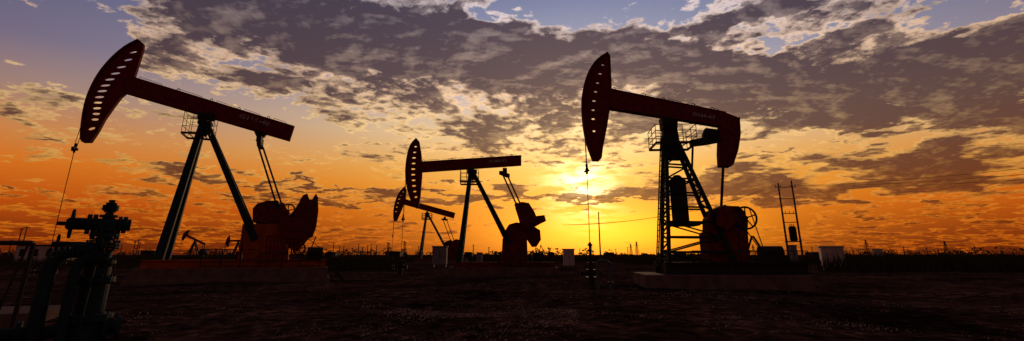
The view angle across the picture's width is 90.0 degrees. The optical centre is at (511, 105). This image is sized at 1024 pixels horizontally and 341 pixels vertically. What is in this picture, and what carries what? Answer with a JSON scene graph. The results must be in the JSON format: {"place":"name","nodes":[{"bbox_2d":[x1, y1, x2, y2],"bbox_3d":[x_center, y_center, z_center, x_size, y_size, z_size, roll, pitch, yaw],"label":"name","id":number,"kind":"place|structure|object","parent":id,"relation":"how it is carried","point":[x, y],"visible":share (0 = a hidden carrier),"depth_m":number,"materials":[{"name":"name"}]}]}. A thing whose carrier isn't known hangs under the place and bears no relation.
{"place":"outdoors","nodes":[
{"label":"outdoors","id":0,"kind":"place"},
{"bbox_2d":[13,245,70,263],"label":"walls","id":1,"kind":"structure","parent":0,"point":[42,251],"depth_m":63.76,"materials":[{"name":"white paint"}]},
{"bbox_2d":[19,249,60,255],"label":"windows","id":2,"kind":"structure","parent":1,"relation":"attached to","point":[35,252],"depth_m":63.64,"materials":[{"name":"glass"}]},
{"bbox_2d":[140,250,155,256],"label":"distant building","id":3,"kind":"structure","parent":0,"point":[147,253],"depth_m":201.66,"materials":[{"name":"metal"}]},
{"bbox_2d":[325,252,338,255],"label":"distant building","id":4,"kind":"structure","parent":0,"point":[330,253],"depth_m":317.19,"materials":[{"name":"metal"}]},
{"bbox_2d":[464,252,472,256],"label":"distant building","id":5,"kind":"structure","parent":0,"point":[468,253],"depth_m":288.20,"materials":[{"name":"metal"}]},
{"bbox_2d":[0,255,1023,340],"bbox_3d":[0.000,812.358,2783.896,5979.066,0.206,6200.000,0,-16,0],"label":"ground","id":6,"kind":"structure","parent":0,"point":[284,307],"depth_m":10.70,"materials":[{"name":"brown soil"}]},
{"bbox_2d":[0,241,35,327],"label":"pipe frame","id":7,"kind":"object","parent":6,"relation":"on","point":[32,244],"visible":1,"depth_m":6.65,"materials":[{"name":"metal"}]},
{"bbox_2d":[0,305,72,327],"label":"slab","id":8,"kind":"structure","parent":6,"relation":"on","point":[6,313],"depth_m":8.36,"materials":[{"name":"concrete"}]},
{"bbox_2d":[0,200,131,340],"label":"christmas tree wellhead","id":9,"kind":"object","parent":6,"relation":"on","point":[87,317],"visible":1,"depth_m":3.77,"materials":[{"name":"black paint"}]},
{"bbox_2d":[29,39,343,285],"bbox_3d":[-12.877,2.414,22.437,11.325,10.260,2.900,6,-17,-19],"label":"pumpjack","id":10,"kind":"object","parent":6,"relation":"on","point":[272,235],"visible":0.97,"depth_m":21.82,"materials":[{"name":"red paint"}]},
{"bbox_2d":[179,230,208,257],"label":"pumpjack","id":11,"kind":"object","parent":6,"relation":"on","point":[185,234],"visible":0.74,"depth_m":149.52,"materials":[{"name":"metal"}]},
{"bbox_2d":[224,235,239,255],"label":"pumpjack","id":12,"kind":"object","parent":6,"relation":"on","point":[228,240],"visible":0.34,"depth_m":159.23,"materials":[{"name":"metal"}]},
{"bbox_2d":[385,251,402,256],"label":"distant building","id":13,"kind":"structure","parent":6,"relation":"on","point":[395,253],"depth_m":288.28,"materials":[{"name":"metal"}]},
{"bbox_2d":[387,186,467,263],"bbox_3d":[-10.072,14.460,62.082,9.464,9.273,2.600,1,-16,-3],"label":"pumpjack","id":14,"kind":"object","parent":6,"relation":"on","point":[450,243],"visible":0.67,"depth_m":61.94,"materials":[{"name":"red paint"}]},
{"bbox_2d":[432,246,448,266],"bbox_3d":[-6.456,13.494,45.776,1.397,1.804,0.889,0,-16,0],"label":"electrical cabinet","id":15,"kind":"object","parent":6,"relation":"on","point":[439,255],"visible":0.99,"depth_m":45.46,"materials":[{"name":"metal"}]},
{"bbox_2d":[391,138,558,277],"bbox_3d":[-2.032,5.552,28.405,8.808,7.533,2.600,1,-16,-3],"label":"pumpjack","id":16,"kind":"object","parent":6,"relation":"on","point":[516,236],"visible":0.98,"depth_m":27.78,"materials":[{"name":"red paint"}]},
{"bbox_2d":[476,252,482,261],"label":"electrical cabinet","id":17,"kind":"object","parent":6,"relation":"on","point":[479,257],"visible":0.9,"depth_m":66.86,"materials":[{"name":"metal"}]},
{"bbox_2d":[0,243,1023,272],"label":"tall grass","id":18,"kind":"structure","parent":6,"relation":"on","point":[926,262],"depth_m":36.91,"materials":[{"name":"plant"}]},
{"bbox_2d":[0,247,1023,256],"bbox_3d":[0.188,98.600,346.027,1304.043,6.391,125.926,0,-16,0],"label":"distant scrub","id":19,"kind":"object","parent":6,"relation":"on","point":[390,248],"visible":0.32,"depth_m":323.33,"materials":[{"name":"black plant"}]},
{"bbox_2d":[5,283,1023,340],"bbox_3d":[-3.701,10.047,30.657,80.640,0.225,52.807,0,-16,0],"label":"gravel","id":20,"kind":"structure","parent":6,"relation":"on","point":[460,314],"depth_m":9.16,"materials":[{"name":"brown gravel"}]},
{"bbox_2d":[562,249,574,267],"bbox_3d":[4.756,12.795,42.893,0.984,1.532,0.626,0,-16,0],"label":"electrical cabinet","id":21,"kind":"object","parent":6,"relation":"on","point":[568,258],"visible":1,"depth_m":42.65,"materials":[{"name":"grey metal"}]},
{"bbox_2d":[598,212,601,263],"bbox_3d":[9.946,15.020,58.119,0.189,5.779,0.189,-3,-17,10],"label":"utility pole","id":22,"kind":"object","parent":6,"relation":"on","point":[599,238],"visible":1,"depth_m":57.98,"materials":[{"name":"concrete"}]},
{"bbox_2d":[596,259,613,294],"bbox_3d":[2.531,4.731,13.977,0.464,1.036,0.155,0,-16,0],"label":"riser pipe","id":23,"kind":"object","parent":6,"relation":"on","point":[609,263],"visible":0.9,"depth_m":13.96,"materials":[{"name":"grey metal"}]},
{"bbox_2d":[577,52,815,290],"bbox_3d":[6.048,2.129,18.987,7.480,8.837,2.800,-1,-16,4],"label":"pumpjack","id":24,"kind":"object","parent":6,"relation":"on","point":[723,262],"visible":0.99,"depth_m":18.36,"materials":[{"name":"red paint"}]},
{"bbox_2d":[775,181,803,255],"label":"transformer pole","id":25,"kind":"object","parent":6,"relation":"on","point":[793,233],"visible":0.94,"depth_m":74.92,"materials":[{"name":"concrete"}]},
{"bbox_2d":[571,168,1023,224],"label":"power line","id":26,"kind":"object","parent":25,"relation":"attached to","point":[848,186],"visible":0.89,"depth_m":50.75,"materials":[{"name":"metal"}]},
{"bbox_2d":[788,245,798,261],"bbox_3d":[33.761,17.837,61.393,0.837,2.203,0.532,0,-16,0],"label":"switch box","id":27,"kind":"object","parent":6,"relation":"on","point":[792,253],"visible":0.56,"depth_m":61.26,"materials":[{"name":"paint"}]},
{"bbox_2d":[816,246,844,267],"bbox_3d":[22.828,10.875,36.511,1.562,1.648,0.994,-6,-17,19],"label":"electrical cabinet","id":28,"kind":"object","parent":6,"relation":"on","point":[828,250],"visible":0.59,"depth_m":36.25,"materials":[{"name":"grey metal"}]},
{"bbox_2d":[871,249,883,256],"bbox_3d":[37.431,15.482,52.302,0.910,1.638,0.579,-6,-17,19],"label":"electrical cabinet","id":29,"kind":"object","parent":6,"relation":"on","point":[877,251],"visible":0.34,"depth_m":52.23,"materials":[{"name":"grey metal"}]},
{"bbox_2d":[0,0,1023,254],"label":"sky","id":30,"kind":"structure","parent":0,"point":[829,92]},
{"bbox_2d":[634,241,639,255],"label":"transmission tower","id":31,"kind":"structure","parent":0,"point":[636,246],"depth_m":404.53,"materials":[{"name":"metal"}]},
{"bbox_2d":[805,252,818,255],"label":"distant building","id":32,"kind":"structure","parent":0,"point":[814,253],"depth_m":317.19,"materials":[{"name":"metal"}]}
]}

